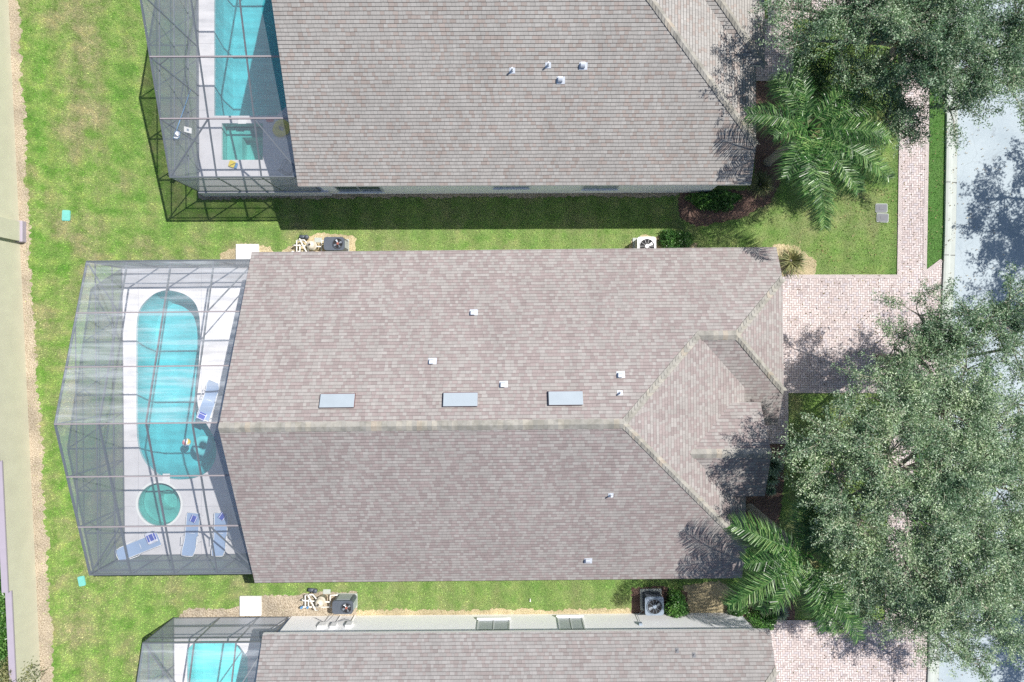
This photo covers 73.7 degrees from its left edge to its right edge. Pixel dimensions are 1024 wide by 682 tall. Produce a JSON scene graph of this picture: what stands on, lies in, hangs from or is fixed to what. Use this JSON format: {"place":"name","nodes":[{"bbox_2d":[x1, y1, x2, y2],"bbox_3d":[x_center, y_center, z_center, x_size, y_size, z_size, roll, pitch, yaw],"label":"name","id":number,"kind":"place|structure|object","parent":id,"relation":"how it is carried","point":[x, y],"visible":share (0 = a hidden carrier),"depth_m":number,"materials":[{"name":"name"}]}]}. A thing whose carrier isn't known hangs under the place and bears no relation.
{"place":"outdoors","nodes":[
{"label":"outdoors","id":0,"kind":"place"},
{"bbox_2d":[0,0,958,681],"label":"ground","id":1,"kind":"structure","parent":0,"point":[330,220],"depth_m":32.00,"materials":[{"name":"plant"}]},
{"bbox_2d":[0,569,8,677],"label":"hedge","id":2,"kind":"object","parent":1,"relation":"on","point":[3,635],"visible":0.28,"depth_m":30.88,"materials":[{"name":"green plant"}]},
{"bbox_2d":[0,0,40,681],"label":"footpath","id":3,"kind":"structure","parent":1,"relation":"on","point":[17,568],"depth_m":31.22,"materials":[{"name":"beige concrete"}]},
{"bbox_2d":[0,656,45,681],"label":"shrub","id":4,"kind":"object","parent":1,"relation":"on","point":[4,675],"visible":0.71,"depth_m":30.70,"materials":[{"name":"green plant"}]},
{"bbox_2d":[8,0,53,681],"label":"dirt strip","id":5,"kind":"object","parent":1,"relation":"on","point":[41,545],"visible":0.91,"depth_m":32.00,"materials":[{"name":"soil"}]},
{"bbox_2d":[62,210,70,220],"bbox_3d":[-20.878,-5.878,31.992,0.380,0.116,0.500,3,90,0],"label":"valve box","id":6,"kind":"object","parent":1,"relation":"on","point":[66,215],"visible":1,"depth_m":31.94,"materials":[{"name":"teal plastic"}]},
{"bbox_2d":[77,576,85,585],"bbox_3d":[-20.153,11.245,31.992,0.320,0.116,0.460,-11,90,0],"label":"valve box","id":7,"kind":"object","parent":1,"relation":"on","point":[81,581],"visible":1,"depth_m":31.94,"materials":[{"name":"teal plastic"}]},
{"bbox_2d":[122,267,247,554],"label":"pool deck","id":8,"kind":"structure","parent":1,"relation":"on","point":[142,286],"depth_m":31.95,"materials":[{"name":"white concrete"}]},
{"bbox_2d":[115,531,161,559],"bbox_3d":[-17.238,9.515,31.629,1.947,0.649,0.756,-22,90,0],"label":"sun lounger","id":9,"kind":"object","parent":8,"relation":"on","point":[137,547],"visible":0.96,"depth_m":31.62,"materials":[{"name":"blue fabric"}]},
{"bbox_2d":[144,530,157,544],"bbox_3d":[-16.702,9.101,31.597,0.503,0.060,0.544,-23,90,0],"label":"towel","id":10,"kind":"object","parent":9,"relation":"on","point":[151,537],"visible":1,"depth_m":31.59,"materials":[{"name":"blue fabric"}]},
{"bbox_2d":[54,259,252,575],"bbox_3d":[-14.556,3.270,29.527,7.322,4.845,13.496,-1,90,0],"label":"pool cage","id":11,"kind":"object","parent":8,"relation":"on","point":[170,563],"visible":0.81,"depth_m":29.25,"materials":[{"name":"grey metal"}]},
{"bbox_2d":[136,474,182,527],"bbox_3d":[-16.532,7.605,32.443,2.200,1.015,2.293,-28,90,0],"label":"round spa","id":12,"kind":"object","parent":8,"relation":"in","point":[148,506],"visible":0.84,"depth_m":32.42,"materials":[{"name":"liquid"}]},
{"bbox_2d":[136,290,215,479],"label":"swimming pool","id":13,"kind":"structure","parent":8,"relation":"in","point":[173,394],"depth_m":33.35,"materials":[{"name":"liquid"}]},
{"bbox_2d":[182,438,190,445],"bbox_3d":[-15.213,4.740,31.910,0.380,0.380,0.380,-11,119,-23],"label":"beach ball","id":14,"kind":"object","parent":13,"relation":"on","point":[186,442],"visible":1,"depth_m":31.78,"materials":[{"name":"plastic"}]},
{"bbox_2d":[193,435,212,455],"bbox_3d":[-14.443,4.884,31.910,0.960,0.255,0.960,0,90,0],"label":"swim ring","id":15,"kind":"object","parent":13,"relation":"on","point":[208,441],"visible":0.9,"depth_m":31.80,"materials":[{"name":"teal plastic"}]},
{"bbox_2d":[181,512,203,556],"bbox_3d":[-14.839,8.925,31.629,0.756,0.649,1.947,4,90,0],"label":"sun lounger","id":16,"kind":"object","parent":8,"relation":"on","point":[190,542],"visible":0.98,"depth_m":31.63,"materials":[{"name":"white plastic"}]},
{"bbox_2d":[189,514,197,522],"bbox_3d":[-14.751,8.233,31.607,0.304,0.059,0.325,25,90,0],"label":"towel","id":17,"kind":"object","parent":16,"relation":"on","point":[193,518],"visible":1,"depth_m":31.60,"materials":[{"name":"blue fabric"}]},
{"bbox_2d":[196,379,222,421],"bbox_3d":[-14.023,2.744,31.629,0.756,0.649,1.947,20,90,0],"label":"sun lounger","id":18,"kind":"object","parent":8,"relation":"on","point":[209,400],"visible":0.98,"depth_m":31.63,"materials":[{"name":"white plastic"}]},
{"bbox_2d":[197,411,206,420],"bbox_3d":[-14.362,3.490,31.607,0.384,0.058,0.344,25,90,0],"label":"towel","id":19,"kind":"object","parent":18,"relation":"on","point":[201,416],"visible":1,"depth_m":31.60,"materials":[{"name":"blue fabric"}]},
{"bbox_2d":[210,512,230,556],"bbox_3d":[-13.508,8.925,31.629,0.756,0.649,1.947,1,90,0],"label":"sun lounger","id":20,"kind":"object","parent":8,"relation":"on","point":[220,543],"visible":0.89,"depth_m":31.63,"materials":[{"name":"white plastic"}]},
{"bbox_2d":[218,512,226,520],"bbox_3d":[-13.414,8.120,31.607,0.304,0.059,0.325,35,90,0],"label":"towel","id":21,"kind":"object","parent":20,"relation":"on","point":[222,516],"visible":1,"depth_m":31.60,"materials":[{"name":"blue fabric"}]},
{"bbox_2d":[228,527,241,540],"bbox_3d":[-12.807,8.908,31.729,0.600,0.448,0.600,0,90,0],"label":"side table","id":22,"kind":"object","parent":8,"relation":"on","point":[234,533],"visible":0.95,"depth_m":31.50,"materials":[{"name":"metal"}]},
{"bbox_2d":[174,617,290,681],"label":"pool deck","id":23,"kind":"structure","parent":1,"relation":"on","point":[251,651],"depth_m":31.95,"materials":[{"name":"white concrete"}]},
{"bbox_2d":[137,616,288,681],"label":"pool cage","id":24,"kind":"object","parent":23,"relation":"on","point":[187,630],"visible":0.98,"depth_m":30.37,"materials":[{"name":"grey metal"}]},
{"bbox_2d":[187,643,247,681],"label":"swimming pool","id":25,"kind":"structure","parent":23,"relation":"in","point":[212,662],"depth_m":33.30,"materials":[{"name":"liquid"}]},
{"bbox_2d":[220,243,272,258],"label":"planting bed","id":26,"kind":"object","parent":1,"relation":"on","point":[229,254],"visible":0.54,"depth_m":31.99,"materials":[{"name":"beige soil"}]},
{"bbox_2d":[236,244,258,258],"bbox_3d":[-12.370,-4.040,31.940,1.060,0.120,0.980,0,90,0],"label":"concrete step","id":27,"kind":"object","parent":26,"relation":"on","point":[244,251],"visible":0.48,"depth_m":31.88,"materials":[{"name":"white concrete"}]},
{"bbox_2d":[197,0,331,195],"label":"pool deck","id":28,"kind":"structure","parent":1,"relation":"on","point":[274,157],"depth_m":31.23,"materials":[{"name":"white concrete"}]},
{"bbox_2d":[140,0,320,191],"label":"pool cage","id":29,"kind":"object","parent":28,"relation":"on","point":[215,183],"visible":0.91,"depth_m":28.57,"materials":[{"name":"grey metal"}]},
{"bbox_2d":[173,90,190,138],"bbox_3d":[-14.158,-9.813,29.512,0.289,1.447,2.603,0,90,0],"label":"skimmer net","id":30,"kind":"object","parent":29,"relation":"hanging from","point":[176,134],"visible":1,"depth_m":28.94,"materials":[{"name":"white plastic"}]},
{"bbox_2d":[184,126,191,133],"bbox_3d":[-14.229,-9.261,29.960,0.215,0.292,0.240,0,90,0],"label":"notice plate","id":31,"kind":"object","parent":29,"relation":"attached to","point":[187,129],"visible":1,"depth_m":29.95,"materials":[{"name":"white plastic"}]},
{"bbox_2d":[228,160,237,168],"bbox_3d":[-12.740,-8.057,31.181,0.400,0.093,0.320,20,90,0],"label":"swim float","id":32,"kind":"object","parent":28,"relation":"on","point":[233,164],"visible":1,"depth_m":31.16,"materials":[{"name":"yellow plastic"}]},
{"bbox_2d":[222,119,262,159],"bbox_3d":[-12.341,-9.218,31.738,1.883,1.085,1.862,0,90,0],"label":"square spa","id":33,"kind":"object","parent":28,"relation":"in","point":[239,140],"visible":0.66,"depth_m":31.73,"materials":[{"name":"liquid"}]},
{"bbox_2d":[214,0,285,115],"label":"swimming pool","id":34,"kind":"structure","parent":28,"relation":"in","point":[232,96],"depth_m":32.78,"materials":[{"name":"liquid"}]},
{"bbox_2d":[272,125,284,136],"bbox_3d":[-10.589,-9.664,31.180,0.700,0.097,0.700,0,90,0],"label":"swim ring","id":35,"kind":"object","parent":28,"relation":"on","point":[283,126],"visible":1,"depth_m":31.14,"materials":[{"name":"yellow plastic"}]},
{"bbox_2d":[274,119,289,135],"bbox_3d":[-10.489,-9.724,31.120,0.760,0.187,0.760,0,90,0],"label":"swim ring","id":36,"kind":"object","parent":35,"relation":"on","point":[286,130],"visible":0.96,"depth_m":31.04,"materials":[{"name":"yellow plastic"}]},
{"bbox_2d":[278,159,294,175],"bbox_3d":[-10.086,-7.772,30.773,0.586,0.916,0.709,30,90,0],"label":"patio chair","id":37,"kind":"object","parent":28,"relation":"on","point":[285,173],"visible":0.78,"depth_m":30.80,"materials":[{"name":"grey plastic"}]},
{"bbox_2d":[179,591,357,616],"bbox_3d":[-11.534,12.498,31.988,8.629,0.001,1.591,0,90,0],"label":"planting bed","id":38,"kind":"object","parent":1,"relation":"on","point":[280,605],"visible":0.58,"depth_m":31.99,"materials":[{"name":"beige gravel"}]},
{"bbox_2d":[240,596,261,615],"bbox_3d":[-12.220,12.385,31.940,1.000,0.120,0.910,0,90,0],"label":"concrete step","id":39,"kind":"object","parent":38,"relation":"on","point":[250,605],"visible":1,"depth_m":31.88,"materials":[{"name":"white concrete"}]},
{"bbox_2d":[300,588,337,610],"bbox_3d":[-8.941,12.050,31.560,1.664,0.880,0.963,9,90,0],"label":"pool filter","id":40,"kind":"object","parent":38,"relation":"on","point":[321,600],"visible":0.99,"depth_m":31.68,"materials":[{"name":"beige plastic"}]},
{"bbox_2d":[332,593,357,613],"bbox_3d":[-7.730,12.150,31.517,0.980,0.966,0.660,0,90,0],"label":"pool heater","id":41,"kind":"object","parent":38,"relation":"on","point":[344,603],"visible":1,"depth_m":31.11,"materials":[{"name":"metal"}]},
{"bbox_2d":[282,232,355,251],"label":"planting bed","id":42,"kind":"object","parent":1,"relation":"on","point":[351,238],"visible":0.42,"depth_m":31.98,"materials":[{"name":"beige gravel"}]},
{"bbox_2d":[292,235,323,251],"bbox_3d":[-9.341,-4.420,31.560,1.664,0.880,0.963,9,90,0],"label":"pool filter","id":43,"kind":"object","parent":42,"relation":"on","point":[313,245],"visible":0.83,"depth_m":31.67,"materials":[{"name":"beige plastic"}]},
{"bbox_2d":[324,237,348,250],"bbox_3d":[-8.120,-4.440,31.517,0.980,0.966,0.660,0,90,0],"label":"pool heater","id":44,"kind":"object","parent":42,"relation":"on","point":[336,243],"visible":0.93,"depth_m":31.11,"materials":[{"name":"metal"}]},
{"bbox_2d":[198,193,678,200],"bbox_3d":[-3.446,-6.845,31.983,22.558,0.001,0.549,0,90,0],"label":"planting bed","id":45,"kind":"object","parent":1,"relation":"on","point":[490,195],"visible":0.62,"depth_m":31.98,"materials":[{"name":"soil"}]},
{"bbox_2d":[356,608,630,615],"bbox_3d":[-0.880,12.827,31.989,12.964,0.001,0.693,0,90,0],"label":"planting bed","id":46,"kind":"object","parent":1,"relation":"on","point":[491,611],"visible":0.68,"depth_m":31.99,"materials":[{"name":"beige gravel"}]},
{"bbox_2d":[218,247,786,582],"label":"house","id":47,"kind":"structure","parent":1,"relation":"on","point":[502,415],"depth_m":27.50,"materials":[{"name":"grey"}]},
{"bbox_2d":[256,611,779,681],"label":"house","id":48,"kind":"structure","parent":1,"relation":"on","point":[690,647],"depth_m":28.90,"materials":[{"name":"grey"}]},
{"bbox_2d":[477,617,510,630],"bbox_3d":[-0.828,12.755,30.680,1.550,1.380,0.116,0,90,0],"label":"window","id":49,"kind":"structure","parent":48,"relation":"in","point":[484,623],"depth_m":30.90,"materials":[{"name":"white glass"}]},
{"bbox_2d":[556,615,585,629],"bbox_3d":[2.672,12.728,30.780,1.250,1.580,0.116,0,90,0],"label":"window","id":50,"kind":"structure","parent":48,"relation":"in","point":[565,622],"depth_m":30.96,"materials":[{"name":"white glass"}]},
{"bbox_2d":[272,0,768,193],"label":"house","id":51,"kind":"structure","parent":1,"relation":"on","point":[497,96],"depth_m":27.01,"materials":[{"name":"grey"}]},
{"bbox_2d":[334,187,384,193],"bbox_3d":[-6.902,-6.832,30.360,2.150,2.080,0.116,0,90,0],"label":"window","id":52,"kind":"structure","parent":51,"relation":"in","point":[342,190],"depth_m":31.17,"materials":[{"name":"grey glass"}]},
{"bbox_2d":[492,186,529,189],"bbox_3d":[-0.027,-6.858,30.080,1.700,1.320,0.116,0,90,0],"label":"window","id":53,"kind":"structure","parent":51,"relation":"in","point":[494,187],"depth_m":30.66,"materials":[{"name":"grey glass"}]},
{"bbox_2d":[581,186,618,190],"bbox_3d":[3.973,-6.873,30.280,1.700,1.520,0.116,0,90,0],"label":"window","id":54,"kind":"structure","parent":51,"relation":"in","point":[585,188],"depth_m":30.92,"materials":[{"name":"grey glass"}]},
{"bbox_2d":[632,237,655,247],"bbox_3d":[6.150,-4.330,31.537,1.000,0.927,1.000,-1,90,0],"label":"air conditioner","id":55,"kind":"object","parent":1,"relation":"on","point":[644,242],"visible":0.5,"depth_m":31.15,"materials":[{"name":"metal"}]},
{"bbox_2d":[631,586,687,612],"bbox_3d":[6.905,12.309,31.990,2.720,0.001,1.701,0,90,0],"label":"planting bed","id":56,"kind":"object","parent":1,"relation":"on","point":[635,594],"visible":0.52,"depth_m":31.99,"materials":[{"name":"brown soil"}]},
{"bbox_2d":[640,588,663,615],"bbox_3d":[6.500,12.100,31.537,1.000,0.927,1.000,-1,90,0],"label":"air conditioner","id":57,"kind":"object","parent":56,"relation":"on","point":[651,602],"visible":1,"depth_m":31.15,"materials":[{"name":"metal"}]},
{"bbox_2d":[664,586,689,617],"bbox_3d":[7.599,12.236,31.626,1.321,0.904,1.551,0,90,0],"label":"shrub","id":58,"kind":"object","parent":56,"relation":"on","point":[676,603],"visible":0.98,"depth_m":31.44,"materials":[{"name":"green plant"}]},
{"bbox_2d":[629,234,697,247],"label":"planting bed","id":59,"kind":"object","parent":1,"relation":"on","point":[694,245],"visible":0.25,"depth_m":31.98,"materials":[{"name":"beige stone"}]},
{"bbox_2d":[657,228,695,247],"bbox_3d":[7.643,-4.629,31.668,1.781,0.826,1.291,0,90,0],"label":"shrub","id":60,"kind":"object","parent":59,"relation":"on","point":[673,239],"visible":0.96,"depth_m":31.51,"materials":[{"name":"green plant"}]},
{"bbox_2d":[683,580,739,612],"bbox_3d":[9.438,12.244,31.992,3.276,0.001,2.072,0,90,0],"label":"planting bed","id":61,"kind":"object","parent":1,"relation":"on","point":[703,597],"visible":0.41,"depth_m":31.99,"materials":[{"name":"beige gravel"}]},
{"bbox_2d":[726,596,749,616],"bbox_3d":[10.553,12.452,31.703,1.126,0.710,1.172,0,90,0],"label":"shrub","id":62,"kind":"object","parent":61,"relation":"on","point":[740,613],"visible":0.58,"depth_m":31.57,"materials":[{"name":"green plant"}]},
{"bbox_2d":[678,81,792,226],"bbox_3d":[11.228,-8.500,31.996,3.864,0.001,8.353,35,90,0],"label":"planting bed","id":63,"kind":"object","parent":1,"relation":"on","point":[690,213],"visible":0.59,"depth_m":32.00,"materials":[{"name":"brown soil"}]},
{"bbox_2d":[683,189,742,212],"bbox_3d":[9.387,-6.538,31.684,2.842,0.752,1.136,0,90,0],"label":"shrub","id":64,"kind":"object","parent":63,"relation":"on","point":[713,199],"visible":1,"depth_m":31.56,"materials":[{"name":"green plant"}]},
{"bbox_2d":[746,168,777,199],"bbox_3d":[11.584,-7.322,31.741,1.600,0.518,1.614,-34,90,0],"label":"strap leaf plant","id":65,"kind":"object","parent":63,"relation":"on","point":[761,181],"visible":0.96,"depth_m":31.71,"materials":[{"name":"green plant"}]},
{"bbox_2d":[740,64,896,233],"bbox_3d":[12.202,-8.043,28.803,5.472,6.435,6.370,-37,90,0],"label":"palm tree","id":66,"kind":"object","parent":63,"relation":"on","point":[824,139],"visible":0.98,"depth_m":26.05,"materials":[{"name":"green plant"}]},
{"bbox_2d":[746,444,786,537],"bbox_3d":[11.684,7.037,31.995,2.542,0.001,4.540,0,90,0],"label":"planting bed","id":67,"kind":"object","parent":1,"relation":"on","point":[768,506],"visible":0.33,"depth_m":32.00,"materials":[{"name":"brown soil"}]},
{"bbox_2d":[765,486,776,496],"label":"strap leaf plant","id":68,"kind":"object","parent":67,"relation":"on","point":[770,490],"visible":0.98,"depth_m":31.82,"materials":[{"name":"green plant"}]},
{"bbox_2d":[767,471,779,486],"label":"strap leaf plant","id":69,"kind":"object","parent":67,"relation":"on","point":[772,480],"visible":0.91,"depth_m":31.71,"materials":[{"name":"green plant"}]},
{"bbox_2d":[769,455,784,476],"bbox_3d":[12.164,5.783,31.704,1.308,0.592,1.131,0,90,0],"label":"strap leaf plant","id":70,"kind":"object","parent":67,"relation":"on","point":[775,465],"visible":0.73,"depth_m":31.65,"materials":[{"name":"green plant"}]},
{"bbox_2d":[718,477,881,646],"bbox_3d":[10.922,8.395,28.624,6.154,6.782,6.502,0,90,0],"label":"palm tree","id":71,"kind":"object","parent":67,"relation":"on","point":[795,542],"visible":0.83,"depth_m":25.57,"materials":[{"name":"green plant"}]},
{"bbox_2d":[740,587,795,620],"bbox_3d":[11.964,12.325,31.991,2.729,0.001,1.818,0,90,0],"label":"planting bed","id":72,"kind":"object","parent":1,"relation":"on","point":[792,613],"visible":0.31,"depth_m":31.99,"materials":[{"name":"green plant"}]},
{"bbox_2d":[743,607,778,630],"bbox_3d":[11.672,12.940,31.534,1.617,1.020,1.176,-24,90,0],"label":"shrub","id":73,"kind":"object","parent":72,"relation":"on","point":[759,620],"visible":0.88,"depth_m":31.35,"materials":[{"name":"green plant"}]},
{"bbox_2d":[773,604,789,621],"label":"strap leaf plant","id":74,"kind":"object","parent":72,"relation":"on","point":[782,614],"visible":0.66,"depth_m":31.77,"materials":[{"name":"green plant"}]},
{"bbox_2d":[773,243,816,276],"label":"planting bed","id":75,"kind":"object","parent":1,"relation":"on","point":[807,269],"visible":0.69,"depth_m":31.99,"materials":[{"name":"beige gravel"}]},
{"bbox_2d":[778,240,809,278],"bbox_3d":[13.014,-3.755,31.642,1.906,0.715,1.891,0,90,0],"label":"strap leaf plant","id":76,"kind":"object","parent":75,"relation":"on","point":[794,261],"visible":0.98,"depth_m":31.63,"materials":[{"name":"green plant"}]},
{"bbox_2d":[875,204,887,212],"bbox_3d":[17.300,-6.225,31.992,0.560,0.116,0.420,0,90,0],"label":"meter box","id":77,"kind":"object","parent":1,"relation":"on","point":[881,208],"visible":1,"depth_m":31.94,"materials":[{"name":"concrete"}]},
{"bbox_2d":[876,213,888,222],"bbox_3d":[17.349,-5.768,31.992,0.560,0.116,0.420,3,90,0],"label":"meter box","id":78,"kind":"object","parent":1,"relation":"on","point":[882,217],"visible":1,"depth_m":31.94,"materials":[{"name":"concrete"}]},
{"bbox_2d":[748,0,1023,157],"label":"oak tree","id":79,"kind":"object","parent":1,"relation":"on","point":[899,36],"visible":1,"depth_m":24.74,"materials":[{"name":"green plant"}]},
{"bbox_2d":[768,355,1023,591],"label":"oak tree","id":80,"kind":"object","parent":1,"relation":"on","point":[975,454],"visible":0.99,"depth_m":23.99,"materials":[{"name":"green plant"}]},
{"bbox_2d":[807,497,1023,681],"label":"oak tree","id":81,"kind":"object","parent":1,"relation":"on","point":[931,599],"visible":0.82,"depth_m":24.85,"materials":[{"name":"green plant"}]},
{"bbox_2d":[831,261,1023,433],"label":"oak tree","id":82,"kind":"object","parent":1,"relation":"on","point":[947,341],"visible":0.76,"depth_m":26.47,"materials":[{"name":"green plant"}]},
{"bbox_2d":[926,6,958,681],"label":"kerb","id":83,"kind":"structure","parent":1,"relation":"on","point":[948,265],"depth_m":31.93,"materials":[{"name":"concrete"}]},
{"bbox_2d":[756,19,789,76],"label":"path","id":84,"kind":"structure","parent":0,"point":[772,56],"depth_m":31.97,"materials":[{"name":"grey concrete"}]},
{"bbox_2d":[768,0,889,18],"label":"driveway","id":85,"kind":"structure","parent":0,"point":[819,3],"depth_m":31.97,"materials":[{"name":"beige brick"}]},
{"bbox_2d":[765,15,902,149],"bbox_3d":[12.909,-10.313,29.312,5.592,5.412,5.060,24,90,0],"label":"palm tree","id":86,"kind":"object","parent":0,"point":[821,63],"visible":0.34,"depth_m":26.93,"materials":[{"name":"green plant"}]},
{"bbox_2d":[748,28,941,681],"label":"driveway","id":87,"kind":"structure","parent":0,"point":[802,649],"depth_m":31.97,"materials":[{"name":"beige brick"}]},
{"bbox_2d":[756,20,942,623],"bbox_3d":[15.792,-3.414,31.961,8.789,0.009,33.335,0,90,0],"label":"paver border","id":88,"kind":"object","parent":87,"relation":"on","point":[932,267],"visible":0.53,"depth_m":31.96,"materials":[{"name":"white concrete"}]},
{"bbox_2d":[786,46,1011,681],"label":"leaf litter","id":89,"kind":"object","parent":87,"relation":"on","point":[882,339],"visible":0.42,"depth_m":31.95,"materials":[{"name":"brown plant"}]},
{"bbox_2d":[939,0,1023,681],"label":"road","id":90,"kind":"structure","parent":0,"point":[1002,190],"depth_m":31.99,"materials":[{"name":"grey asphalt"}]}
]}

